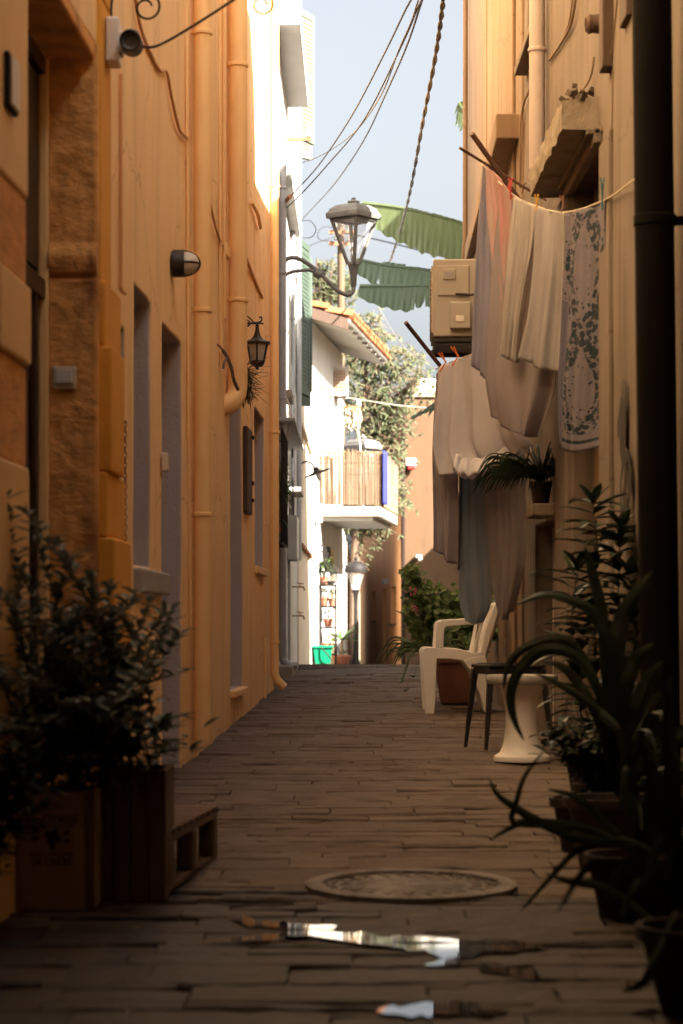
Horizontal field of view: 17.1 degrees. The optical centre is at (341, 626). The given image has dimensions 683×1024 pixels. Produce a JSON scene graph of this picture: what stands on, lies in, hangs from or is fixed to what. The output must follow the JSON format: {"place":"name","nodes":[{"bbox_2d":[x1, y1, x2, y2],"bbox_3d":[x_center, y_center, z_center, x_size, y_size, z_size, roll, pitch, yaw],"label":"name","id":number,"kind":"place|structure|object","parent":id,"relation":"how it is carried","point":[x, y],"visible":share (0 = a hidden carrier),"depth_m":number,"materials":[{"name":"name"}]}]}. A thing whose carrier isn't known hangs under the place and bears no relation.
{"place":"outdoors","nodes":[
{"label":"outdoors","id":0,"kind":"place"},
{"bbox_2d":[0,664,682,1023],"bbox_3d":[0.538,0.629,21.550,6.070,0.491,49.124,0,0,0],"label":"alley paving","id":1,"kind":"structure","parent":0,"point":[266,830],"depth_m":6.73,"materials":[{"name":"stone"}]},
{"bbox_2d":[0,708,65,875],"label":"edge undergrowth","id":2,"kind":"object","parent":1,"relation":"on","point":[13,825],"visible":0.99,"depth_m":6.16,"materials":[{"name":"green plant"}]},
{"bbox_2d":[15,785,100,910],"bbox_3d":[-0.840,0.654,6.774,0.245,0.350,0.317,0,0,0],"label":"olive carton","id":3,"kind":"object","parent":1,"relation":"on","point":[58,863],"visible":0.91,"depth_m":6.62,"materials":[{"name":"brown cardboard"}]},
{"bbox_2d":[21,692,218,791],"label":"dark undergrowth","id":4,"kind":"object","parent":3,"relation":"on","point":[111,760],"visible":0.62,"depth_m":6.79,"materials":[{"name":"green plant"}]},
{"bbox_2d":[96,764,173,901],"bbox_3d":[-0.634,0.630,7.030,0.208,0.397,0.360,0,0,0],"label":"wooden crate","id":5,"kind":"object","parent":1,"relation":"on","point":[142,800],"visible":0.73,"depth_m":6.85,"materials":[{"name":"brown wood"}]},
{"bbox_2d":[0,489,194,786],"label":"sage bush","id":6,"kind":"object","parent":5,"relation":"in","point":[70,675],"visible":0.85,"depth_m":6.69,"materials":[{"name":"green plant"}]},
{"bbox_2d":[0,0,286,921],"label":"orange house","id":7,"kind":"structure","parent":1,"relation":"on","point":[122,182],"depth_m":10.14,"materials":[{"name":"paint"}]},
{"bbox_2d":[4,50,19,116],"bbox_3d":[-0.943,-1.553,6.525,0.023,0.159,0.150,0,0,2],"label":"bell plate","id":8,"kind":"object","parent":7,"relation":"attached to","point":[12,84],"visible":1,"depth_m":6.46,"materials":[{"name":"metal"}]},
{"bbox_2d":[23,32,44,784],"bbox_3d":[-1.135,-0.604,7.740,0.060,3.068,1.753,0,0,2],"label":"door","id":9,"kind":"structure","parent":7,"relation":"in","point":[36,59],"depth_m":8.17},
{"bbox_2d":[52,366,75,388],"bbox_3d":[-1.016,-0.909,8.337,0.088,0.084,0.020,0,0,0],"label":"light switch","id":10,"kind":"object","parent":7,"relation":"attached to","point":[63,377],"visible":1,"depth_m":8.34,"materials":[{"name":"beige plastic"}]},
{"bbox_2d":[105,16,142,68],"bbox_3d":[-0.812,-2.191,8.529,0.138,0.170,0.162,0,0,0],"label":"security camera","id":11,"kind":"object","parent":7,"relation":"attached to","point":[119,43],"visible":1,"depth_m":8.49,"materials":[{"name":"white plastic"}]},
{"bbox_2d":[123,420,126,540],"bbox_3d":[-0.884,-0.342,9.094,0.056,0.960,0.015,0,0,0],"label":"hanging chain","id":12,"kind":"object","parent":7,"relation":"hanging from","point":[125,447],"visible":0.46,"depth_m":9.09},
{"bbox_2d":[171,250,200,276],"bbox_3d":[-0.746,-1.748,10.975,0.138,0.131,0.131,0,0,0],"label":"bulkhead lamp","id":13,"kind":"object","parent":7,"relation":"attached to","point":[184,263],"visible":1,"depth_m":10.93,"materials":[{"name":"metal"}]},
{"bbox_2d":[110,0,273,48],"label":"scroll bracket","id":14,"kind":"object","parent":7,"relation":"attached to","point":[191,26],"visible":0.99,"depth_m":8.53,"materials":[{"name":"metal"}]},
{"bbox_2d":[217,343,239,390],"bbox_3d":[-0.680,-1.545,13.549,0.039,0.240,0.521,0,0,14],"label":"driftwood hook","id":15,"kind":"object","parent":7,"relation":"attached to","point":[224,352],"visible":0.97,"depth_m":13.56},
{"bbox_2d":[227,348,268,408],"bbox_3d":[-0.570,-1.582,14.065,0.281,0.489,0.222,0,0,0],"label":"dried bouquet","id":16,"kind":"object","parent":7,"relation":"hanging from","point":[250,388],"visible":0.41,"depth_m":14.06,"materials":[{"name":"brown plant"}]},
{"bbox_2d":[247,315,270,369],"bbox_3d":[-0.561,-1.827,14.610,0.173,0.361,0.239,0,0,-63],"label":"hanging lantern","id":17,"kind":"object","parent":7,"relation":"attached to","point":[256,342],"visible":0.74,"depth_m":14.56,"materials":[{"name":"metal"}]},
{"bbox_2d":[113,805,217,891],"bbox_3d":[-0.660,0.720,7.460,0.365,0.186,1.025,0,0,6],"label":"wooden pallet","id":18,"kind":"object","parent":1,"relation":"on","point":[188,821],"visible":0.34,"depth_m":7.42,"materials":[{"name":"brown wood"}]},
{"bbox_2d":[201,930,312,942],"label":"puddle","id":19,"kind":"object","parent":1,"relation":"on","point":[267,937],"visible":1,"depth_m":6.03,"materials":[{"name":"clear liquid"}]},
{"bbox_2d":[228,915,336,928],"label":"puddle","id":20,"kind":"object","parent":1,"relation":"on","point":[246,920],"visible":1,"depth_m":6.30,"materials":[{"name":"clear liquid"}]},
{"bbox_2d":[279,0,314,676],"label":"white house","id":21,"kind":"structure","parent":1,"relation":"on","point":[296,70],"depth_m":23.99,"materials":[{"name":"paint"}]},
{"bbox_2d":[286,396,292,508],"bbox_3d":[-0.514,-2.083,21.200,0.122,1.982,0.014,0,0,0],"label":"loose cable","id":22,"kind":"object","parent":21,"relation":"attached to","point":[289,429],"visible":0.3,"depth_m":21.19,"materials":[{"name":"black plastic"}]},
{"bbox_2d":[291,364,293,514],"bbox_3d":[-0.511,-1.957,23.900,0.034,1.584,0.014,0,0,0],"label":"loose cable","id":23,"kind":"object","parent":21,"relation":"on","point":[292,448],"visible":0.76,"depth_m":23.89,"materials":[{"name":"black plastic"}]},
{"bbox_2d":[286,128,311,140],"bbox_3d":[-0.468,-4.674,21.600,0.386,0.180,0.068,0,0,0],"label":"insulator arm","id":24,"kind":"object","parent":21,"relation":"attached to","point":[308,135],"visible":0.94,"depth_m":21.58},
{"bbox_2d":[286,197,380,296],"bbox_3d":[-0.106,-3.663,22.064,0.957,0.966,0.497,0,0,16],"label":"street lamp","id":25,"kind":"object","parent":21,"relation":"attached to","point":[352,212],"visible":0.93,"depth_m":21.97,"materials":[{"name":"metal"}]},
{"bbox_2d":[291,0,411,194],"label":"overhead wire","id":26,"kind":"object","parent":21,"relation":"attached to","point":[408,4],"visible":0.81,"depth_m":16.16,"materials":[{"name":"black"}]},
{"bbox_2d":[286,0,418,168],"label":"overhead wire","id":27,"kind":"object","parent":21,"relation":"attached to","point":[383,89],"visible":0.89,"depth_m":15.93,"materials":[{"name":"grey"}]},
{"bbox_2d":[286,0,422,207],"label":"overhead wire","id":28,"kind":"object","parent":21,"relation":"attached to","point":[420,2],"visible":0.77,"depth_m":16.82,"materials":[{"name":"black"}]},
{"bbox_2d":[302,1,422,219],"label":"overhead wire","id":29,"kind":"object","parent":21,"relation":"attached to","point":[417,14],"visible":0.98,"depth_m":17.38,"materials":[{"name":"black"}]},
{"bbox_2d":[297,406,312,663],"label":"cream house","id":30,"kind":"structure","parent":1,"relation":"on","point":[303,625],"depth_m":31.09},
{"bbox_2d":[302,461,329,480],"bbox_3d":[-0.321,-1.955,29.196,0.351,0.332,0.342,0,0,-43],"label":"barn lamp","id":31,"kind":"object","parent":30,"relation":"attached to","point":[317,471],"visible":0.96,"depth_m":29.18,"materials":[{"name":"metal"}]},
{"bbox_2d":[312,646,332,663],"bbox_3d":[-0.283,0.432,34.300,0.317,0.275,0.420,0,0,0],"label":"green bucket","id":32,"kind":"object","parent":1,"relation":"on","point":[322,654],"visible":0.99,"depth_m":34.18,"materials":[{"name":"teal plastic"}]},
{"bbox_2d":[319,584,336,663],"bbox_3d":[-0.209,-0.016,35.230,0.275,1.260,0.332,0,0,0],"label":"plant shelf","id":33,"kind":"object","parent":1,"relation":"on","point":[335,627],"visible":0.74,"depth_m":35.06,"materials":[{"name":"metal"}]},
{"bbox_2d":[321,588,328,605],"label":"potted plant","id":34,"kind":"object","parent":33,"relation":"on","point":[324,600],"visible":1,"depth_m":35.17,"materials":[{"name":"orange plant"}]},
{"bbox_2d":[321,632,331,645],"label":"potted plant","id":35,"kind":"object","parent":33,"relation":"on","point":[326,643],"visible":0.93,"depth_m":35.17,"materials":[{"name":"green plant"}]},
{"bbox_2d":[319,557,335,583],"bbox_3d":[-0.274,-0.862,35.208,0.430,0.430,0.440,0,0,38],"label":"potted plant","id":36,"kind":"object","parent":33,"relation":"on","point":[324,577],"visible":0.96,"depth_m":35.16,"materials":[{"name":"green plant"}]},
{"bbox_2d":[321,608,334,626],"bbox_3d":[-0.212,-0.146,35.195,0.304,0.314,0.257,0,0,-18],"label":"potted plant","id":37,"kind":"object","parent":33,"relation":"on","point":[328,621],"visible":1,"depth_m":35.17,"materials":[{"name":"orange plant"}]},
{"bbox_2d":[325,589,337,605],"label":"potted plant","id":38,"kind":"object","parent":33,"relation":"on","point":[331,600],"visible":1,"depth_m":35.18,"materials":[{"name":"orange plant"}]},
{"bbox_2d":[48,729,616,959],"bbox_3d":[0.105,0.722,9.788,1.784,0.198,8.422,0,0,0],"label":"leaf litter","id":39,"kind":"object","parent":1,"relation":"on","point":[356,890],"visible":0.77,"depth_m":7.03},
{"bbox_2d":[312,254,361,543],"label":"tree","id":40,"kind":"object","parent":1,"relation":"on","point":[324,291],"visible":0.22,"depth_m":56.90,"materials":[{"name":"green plant"}]},
{"bbox_2d":[329,223,353,533],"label":"utility pole","id":41,"kind":"object","parent":1,"relation":"on","point":[340,278],"visible":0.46,"depth_m":53.92,"materials":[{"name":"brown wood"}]},
{"bbox_2d":[342,232,442,257],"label":"overhead wire","id":42,"kind":"object","parent":41,"relation":"attached to","point":[388,242],"visible":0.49,"depth_m":43.76,"materials":[{"name":"black"}]},
{"bbox_2d":[331,627,359,663],"bbox_3d":[0.010,0.332,37.213,0.672,0.643,0.574,0,0,10],"label":"palm plant","id":43,"kind":"object","parent":1,"relation":"on","point":[342,658],"visible":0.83,"depth_m":37.15,"materials":[{"name":"green plant"}]},
{"bbox_2d":[343,531,350,663],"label":"corner house","id":44,"kind":"structure","parent":1,"relation":"on","point":[346,595],"depth_m":49.77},
{"bbox_2d":[310,300,397,663],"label":"building","id":45,"kind":"structure","parent":1,"relation":"on","point":[337,333],"depth_m":35.45,"materials":[{"name":"white paint"}]},
{"bbox_2d":[333,367,347,398],"bbox_3d":[-0.129,-3.983,37.294,0.480,0.470,0.512,0,0,0],"label":"air conditioner","id":46,"kind":"object","parent":45,"relation":"attached to","point":[340,381],"visible":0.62,"depth_m":37.05,"materials":[{"name":"white paint"}]},
{"bbox_2d":[320,448,397,514],"bbox_3d":[0.703,-2.310,36.480,0.865,0.880,3.377,0,0,22],"label":"reed screen","id":47,"kind":"object","parent":45,"relation":"on","point":[365,489],"visible":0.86,"depth_m":35.09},
{"bbox_2d":[343,434,382,505],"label":"parasol","id":48,"kind":"object","parent":45,"relation":"on","point":[369,445],"visible":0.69,"depth_m":40.86,"materials":[{"name":"fabric"}]},
{"bbox_2d":[319,372,426,407],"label":"overhead wire","id":49,"kind":"object","parent":45,"relation":"attached to","point":[366,400],"visible":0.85,"depth_m":40.12,"materials":[{"name":"plastic"}]},
{"bbox_2d":[343,399,361,450],"bbox_3d":[0.134,-3.404,38.999,0.434,0.960,0.213,0,0,0],"label":"rope tangle","id":50,"kind":"object","parent":49,"relation":"hanging from","point":[353,409],"visible":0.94,"depth_m":38.98,"materials":[{"name":"beige"}]},
{"bbox_2d":[383,450,387,504],"bbox_3d":[0.673,-2.298,35.336,0.040,0.816,0.537,0,0,6],"label":"blue towel","id":51,"kind":"object","parent":45,"relation":"hanging from","point":[385,478],"visible":1,"depth_m":35.31,"materials":[{"name":"fabric"}]},
{"bbox_2d":[345,556,366,663],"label":"lamp post","id":52,"kind":"object","parent":1,"relation":"on","point":[357,566],"visible":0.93,"depth_m":45.95,"materials":[{"name":"metal"}]},
{"bbox_2d":[359,580,359,659],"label":"pale house","id":53,"kind":"structure","parent":1,"relation":"on","point":[359,620],"depth_m":72.00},
{"bbox_2d":[343,307,435,663],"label":"tree","id":54,"kind":"object","parent":1,"relation":"on","point":[381,416],"visible":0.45,"depth_m":47.92,"materials":[{"name":"green plant"}]},
{"bbox_2d":[356,102,462,418],"bbox_3d":[1.139,-2.834,26.581,2.100,6.593,0.806,0,0,0],"label":"banana plant","id":55,"kind":"object","parent":1,"relation":"on","point":[403,287],"visible":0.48,"depth_m":26.65,"materials":[{"name":"green plant"}]},
{"bbox_2d":[360,393,458,663],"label":"orange house","id":56,"kind":"structure","parent":1,"relation":"on","point":[382,623],"depth_m":49.98,"materials":[{"name":"paint"}]},
{"bbox_2d":[405,458,416,469],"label":"alarm box","id":57,"kind":"object","parent":56,"relation":"attached to","point":[410,463],"visible":0.98,"depth_m":49.84,"materials":[{"name":"white paint"}]},
{"bbox_2d":[413,379,435,392],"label":"roof tank","id":58,"kind":"object","parent":56,"relation":"on","point":[423,389],"visible":0.01,"depth_m":51.37,"materials":[{"name":"white paint"}]},
{"bbox_2d":[305,868,516,904],"bbox_3d":[0.220,0.826,7.190,0.669,0.053,0.670,0,0,0],"label":"manhole cover","id":59,"kind":"object","parent":1,"relation":"on","point":[415,886],"visible":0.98,"depth_m":7.13,"materials":[{"name":"metal"}]},
{"bbox_2d":[284,929,546,958],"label":"puddle","id":60,"kind":"object","parent":1,"relation":"on","point":[457,950],"visible":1,"depth_m":5.94,"materials":[{"name":"clear liquid"}]},
{"bbox_2d":[376,1000,508,1017],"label":"puddle","id":61,"kind":"object","parent":1,"relation":"on","point":[429,1009],"visible":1,"depth_m":4.92,"materials":[{"name":"clear liquid"}]},
{"bbox_2d":[425,959,460,964],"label":"puddle","id":62,"kind":"object","parent":1,"relation":"on","point":[445,962],"visible":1,"depth_m":5.60,"materials":[{"name":"clear liquid"}]},
{"bbox_2d":[398,561,497,703],"bbox_3d":[0.802,0.046,16.533,0.779,1.040,0.589,0,0,0],"label":"geranium planter","id":63,"kind":"object","parent":1,"relation":"on","point":[453,679],"visible":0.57,"depth_m":16.48,"materials":[{"name":"green plant"}]},
{"bbox_2d":[375,610,468,681],"bbox_3d":[0.585,0.144,16.400,0.686,0.512,0.616,0,0,-22],"label":"spider plant","id":64,"kind":"object","parent":63,"relation":"in","point":[411,647],"visible":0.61,"depth_m":16.35,"materials":[{"name":"green plant"}]},
{"bbox_2d":[393,632,421,691],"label":"plantlets","id":65,"kind":"object","parent":64,"relation":"hanging from","point":[404,667],"visible":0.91,"depth_m":16.11,"materials":[{"name":"green plant"}]},
{"bbox_2d":[419,602,498,713],"bbox_3d":[0.829,0.215,15.697,0.573,0.762,0.555,0,0,0],"label":"plastic armchair","id":66,"kind":"object","parent":1,"relation":"on","point":[478,651],"visible":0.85,"depth_m":15.42,"materials":[{"name":"plastic"}]},
{"bbox_2d":[461,0,524,709],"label":"ochre house","id":67,"kind":"structure","parent":1,"relation":"on","point":[493,84],"depth_m":16.80,"materials":[{"name":"paint"}]},
{"bbox_2d":[404,321,441,366],"bbox_3d":[0.704,-1.472,14.081,0.110,0.730,1.000,0,0,45],"label":"clothes pole","id":68,"kind":"object","parent":67,"relation":"attached to","point":[422,343],"visible":0.33,"depth_m":13.85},
{"bbox_2d":[435,354,470,368],"bbox_3d":[0.832,-1.608,13.332,0.061,0.048,1.521,0,0,-18],"label":"clothes line","id":69,"kind":"object","parent":68,"relation":"attached to","point":[454,360],"visible":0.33,"depth_m":13.65,"materials":[{"name":"beige fabric"}]},
{"bbox_2d":[438,352,446,371],"bbox_3d":[0.603,-1.584,13.650,0.055,0.120,0.009,0,0,0],"label":"clothes peg","id":70,"kind":"object","parent":69,"relation":"attached to","point":[443,358],"visible":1,"depth_m":13.65,"materials":[{"name":"orange"}]},
{"bbox_2d":[432,372,459,570],"bbox_3d":[0.664,-0.960,13.987,0.225,1.243,0.106,0,0,45],"label":"pink towel","id":71,"kind":"object","parent":69,"relation":"hanging from","point":[446,526],"visible":0.63,"depth_m":13.99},
{"bbox_2d":[450,346,458,365],"bbox_3d":[0.671,-1.600,13.500,0.054,0.119,0.009,0,0,0],"label":"clothes peg","id":72,"kind":"object","parent":69,"relation":"attached to","point":[455,352],"visible":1,"depth_m":13.50,"materials":[{"name":"orange"}]},
{"bbox_2d":[459,475,491,624],"bbox_3d":[0.825,-0.810,13.897,0.091,1.609,0.300,0,0,-38],"label":"grey towel","id":73,"kind":"object","parent":69,"relation":"hanging from","point":[475,589],"visible":0.68,"depth_m":13.90,"materials":[{"name":"fabric"}]},
{"bbox_2d":[433,355,533,478],"bbox_3d":[0.787,-1.247,13.478,0.233,0.757,0.957,0,0,-36],"label":"white shirt","id":74,"kind":"object","parent":69,"relation":"hanging from","point":[470,433],"visible":0.75,"depth_m":13.61,"materials":[{"name":"fabric"}]},
{"bbox_2d":[484,454,525,619],"bbox_3d":[1.009,-0.836,13.599,0.108,1.598,0.414,0,0,-32],"label":"rose towel","id":75,"kind":"object","parent":69,"relation":"hanging from","point":[506,514],"visible":0.59,"depth_m":13.61,"materials":[{"name":"fabric"}]},
{"bbox_2d":[430,259,475,357],"bbox_3d":[0.896,-2.154,15.471,0.614,0.565,0.868,0,0,0],"label":"air conditioner","id":76,"kind":"object","parent":67,"relation":"attached to","point":[452,282],"visible":0.9,"depth_m":15.10,"materials":[{"name":"white plastic"}]},
{"bbox_2d":[479,962,511,968],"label":"puddle","id":77,"kind":"object","parent":1,"relation":"on","point":[493,965],"visible":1,"depth_m":5.54,"materials":[{"name":"liquid"}]},
{"bbox_2d":[464,663,553,750],"bbox_3d":[0.919,0.439,12.550,0.396,0.470,0.396,0,0,-14],"label":"black stool","id":78,"kind":"object","parent":1,"relation":"on","point":[487,668],"visible":0.66,"depth_m":12.42,"materials":[{"name":"plastic"}]},
{"bbox_2d":[486,674,557,762],"bbox_3d":[0.931,0.473,11.750,0.371,0.447,0.371,0,0,0],"label":"tulip stool","id":79,"kind":"object","parent":1,"relation":"on","point":[516,748],"visible":0.73,"depth_m":11.66,"materials":[{"name":"plastic"}]},
{"bbox_2d":[479,965,588,980],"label":"puddle","id":80,"kind":"object","parent":1,"relation":"on","point":[529,973],"visible":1,"depth_m":5.44,"materials":[{"name":"clear liquid"}]},
{"bbox_2d":[528,483,639,793],"bbox_3d":[1.075,0.089,9.358,0.455,1.350,0.746,0,0,-40],"label":"croton plant","id":81,"kind":"object","parent":1,"relation":"on","point":[577,562],"visible":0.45,"depth_m":9.36,"materials":[{"name":"green plant"}]},
{"bbox_2d":[529,715,640,852],"bbox_3d":[0.930,0.587,8.424,0.575,0.586,0.966,0,0,22],"label":"leafy shrub","id":82,"kind":"object","parent":1,"relation":"on","point":[590,767],"visible":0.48,"depth_m":8.51,"materials":[{"name":"green plant"}]},
{"bbox_2d":[488,751,682,925],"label":"agave plant","id":83,"kind":"object","parent":1,"relation":"on","point":[647,904],"visible":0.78,"depth_m":6.45,"materials":[{"name":"green plant"}]},
{"bbox_2d":[503,545,682,872],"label":"strap leaf plant","id":84,"kind":"object","parent":1,"relation":"on","point":[623,714],"visible":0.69,"depth_m":7.42,"materials":[{"name":"green plant"}]},
{"bbox_2d":[514,0,682,793],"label":"beige house","id":85,"kind":"structure","parent":1,"relation":"on","point":[621,128],"depth_m":9.57,"materials":[{"name":"paint"}]},
{"bbox_2d":[459,147,546,200],"bbox_3d":[0.895,-2.540,12.840,0.547,0.269,0.102,0,0,-22],"label":"clothes pole","id":86,"kind":"object","parent":85,"relation":"attached to","point":[490,166],"visible":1,"depth_m":12.85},
{"bbox_2d":[471,441,556,503],"bbox_3d":[1.079,-0.854,12.540,0.710,0.365,0.737,0,0,-37],"label":"shelf plant","id":87,"kind":"object","parent":85,"relation":"on","point":[507,467],"visible":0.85,"depth_m":12.50,"materials":[{"name":"green plant"}]},
{"bbox_2d":[552,528,554,730],"bbox_3d":[1.294,0.064,13.125,0.045,1.302,1.130,0,0,0],"label":"low door","id":88,"kind":"structure","parent":85,"relation":"in","point":[553,529],"depth_m":13.62,"materials":[{"name":"paint"}]},
{"bbox_2d":[481,163,633,212],"bbox_3d":[1.037,-2.173,10.831,0.147,0.898,4.167,0,0,-5],"label":"clothes line","id":89,"kind":"object","parent":85,"relation":"attached to","point":[626,185],"visible":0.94,"depth_m":10.70,"materials":[{"name":"beige fabric"}]},
{"bbox_2d":[471,167,492,378],"bbox_3d":[0.822,-1.962,12.712,0.094,1.287,0.418,0,0,-17],"label":"lavender cloth","id":90,"kind":"object","parent":89,"relation":"hanging from","point":[483,266],"visible":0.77,"depth_m":12.80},
{"bbox_2d":[470,132,520,198],"bbox_3d":[0.910,-2.527,12.858,0.502,0.461,0.049,0,0,-38],"label":"clothes pole","id":91,"kind":"object","parent":89,"relation":"attached to","point":[487,155],"visible":0.67,"depth_m":12.80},
{"bbox_2d":[485,166,511,299],"bbox_3d":[0.880,-2.109,12.452,0.070,0.934,0.618,0,0,-11],"label":"pink cloth","id":92,"kind":"object","parent":89,"relation":"hanging from","point":[497,193],"visible":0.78,"depth_m":12.44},
{"bbox_2d":[508,178,512,199],"bbox_3d":[0.899,-2.323,12.100,0.026,0.116,0.009,0,0,0],"label":"clothes peg","id":93,"kind":"object","parent":89,"relation":"attached to","point":[510,186],"visible":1,"depth_m":12.10,"materials":[{"name":"red"}]},
{"bbox_2d":[501,197,534,362],"bbox_3d":[0.941,-1.817,11.831,0.083,0.896,0.377,0,0,-21],"label":"white pillowcase","id":94,"kind":"object","parent":89,"relation":"hanging from","point":[521,234],"visible":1,"depth_m":11.89,"materials":[{"name":"beige fabric"}]},
{"bbox_2d":[485,201,555,436],"bbox_3d":[0.964,-1.669,11.904,0.126,1.380,1.240,0,0,-13],"label":"beige sheet","id":95,"kind":"object","parent":89,"relation":"hanging from","point":[520,394],"visible":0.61,"depth_m":12.10,"materials":[{"name":"fabric"}]},
{"bbox_2d":[518,207,564,372],"bbox_3d":[1.016,-1.689,11.325,0.082,0.891,0.668,0,0,-13],"label":"beige towel","id":96,"kind":"object","parent":89,"relation":"hanging from","point":[540,347],"visible":0.98,"depth_m":11.29,"materials":[{"name":"fabric"}]},
{"bbox_2d":[559,195,564,212],"bbox_3d":[1.060,-2.031,10.950,0.027,0.085,0.009,0,0,0],"label":"clothes peg","id":97,"kind":"object","parent":89,"relation":"attached to","point":[563,203],"visible":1,"depth_m":10.95,"materials":[{"name":"brown"}]},
{"bbox_2d":[558,201,604,451],"bbox_3d":[1.128,-1.400,10.534,0.072,1.176,0.973,0,0,-8],"label":"floral towel","id":98,"kind":"object","parent":89,"relation":"hanging from","point":[578,374],"visible":0.94,"depth_m":10.59,"materials":[{"name":"fabric"}]},
{"bbox_2d":[600,177,604,209],"bbox_3d":[1.145,-1.900,10.000,0.023,0.140,0.009,0,0,0],"label":"clothes peg","id":99,"kind":"object","parent":89,"relation":"attached to","point":[602,187],"visible":1,"depth_m":10.00,"materials":[{"name":"green"}]},
{"bbox_2d":[559,83,593,103],"bbox_3d":[1.119,-2.469,10.877,0.186,0.128,0.791,0,0,0],"label":"rubble heap","id":100,"kind":"object","parent":85,"relation":"on","point":[581,95],"visible":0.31,"depth_m":10.55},
{"bbox_2d":[594,182,598,734],"bbox_3d":[1.319,-0.738,11.050,0.060,3.018,1.380,0,0,0],"label":"house door","id":101,"kind":"structure","parent":85,"relation":"in","point":[596,191],"depth_m":11.53,"materials":[{"name":"beige paint"}]},
{"bbox_2d":[617,378,630,513],"bbox_3d":[1.173,-0.727,9.465,0.002,0.618,0.441,0,0,0],"label":"graffiti","id":102,"kind":"object","parent":85,"relation":"attached to","point":[621,435],"visible":0.95,"depth_m":9.47,"materials":[{"name":"black paint"}]},
{"bbox_2d":[556,672,682,1018],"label":"corner plant","id":103,"kind":"object","parent":1,"relation":"on","point":[661,938],"visible":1,"depth_m":4.87,"materials":[{"name":"green plant"}]},
{"bbox_2d":[302,0,462,554],"label":"sky","id":104,"kind":"structure","parent":0,"point":[352,37],"materials":[{"name":"white"}]},
{"bbox_2d":[378,306,437,370],"bbox_3d":[0.984,-4.580,35.006,0.156,2.453,10.030,0,0,-4],"label":"overhead wire","id":105,"kind":"object","parent":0,"point":[402,344],"visible":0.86,"depth_m":36.22,"materials":[{"name":"grey"}]},
{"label":"overhead wire","id":106,"kind":"object","parent":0,"visible":0},
{"bbox_2d":[390,0,444,257],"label":"twisted cable","id":107,"kind":"object","parent":106,"relation":"hanging from","point":[436,47],"visible":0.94,"depth_m":16.88,"materials":[{"name":"grey plastic"}]},
{"bbox_3d":[-0.546,-0.871,20.475,0.084,0.051,0.550,0,0,0],"label":"window box","id":108,"kind":"object","parent":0,"visible":0},
{"bbox_2d":[279,451,294,524],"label":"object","id":109,"kind":"object","parent":108,"relation":"in","point":[288,490],"depth_m":20.49,"materials":[{"name":"metal"}]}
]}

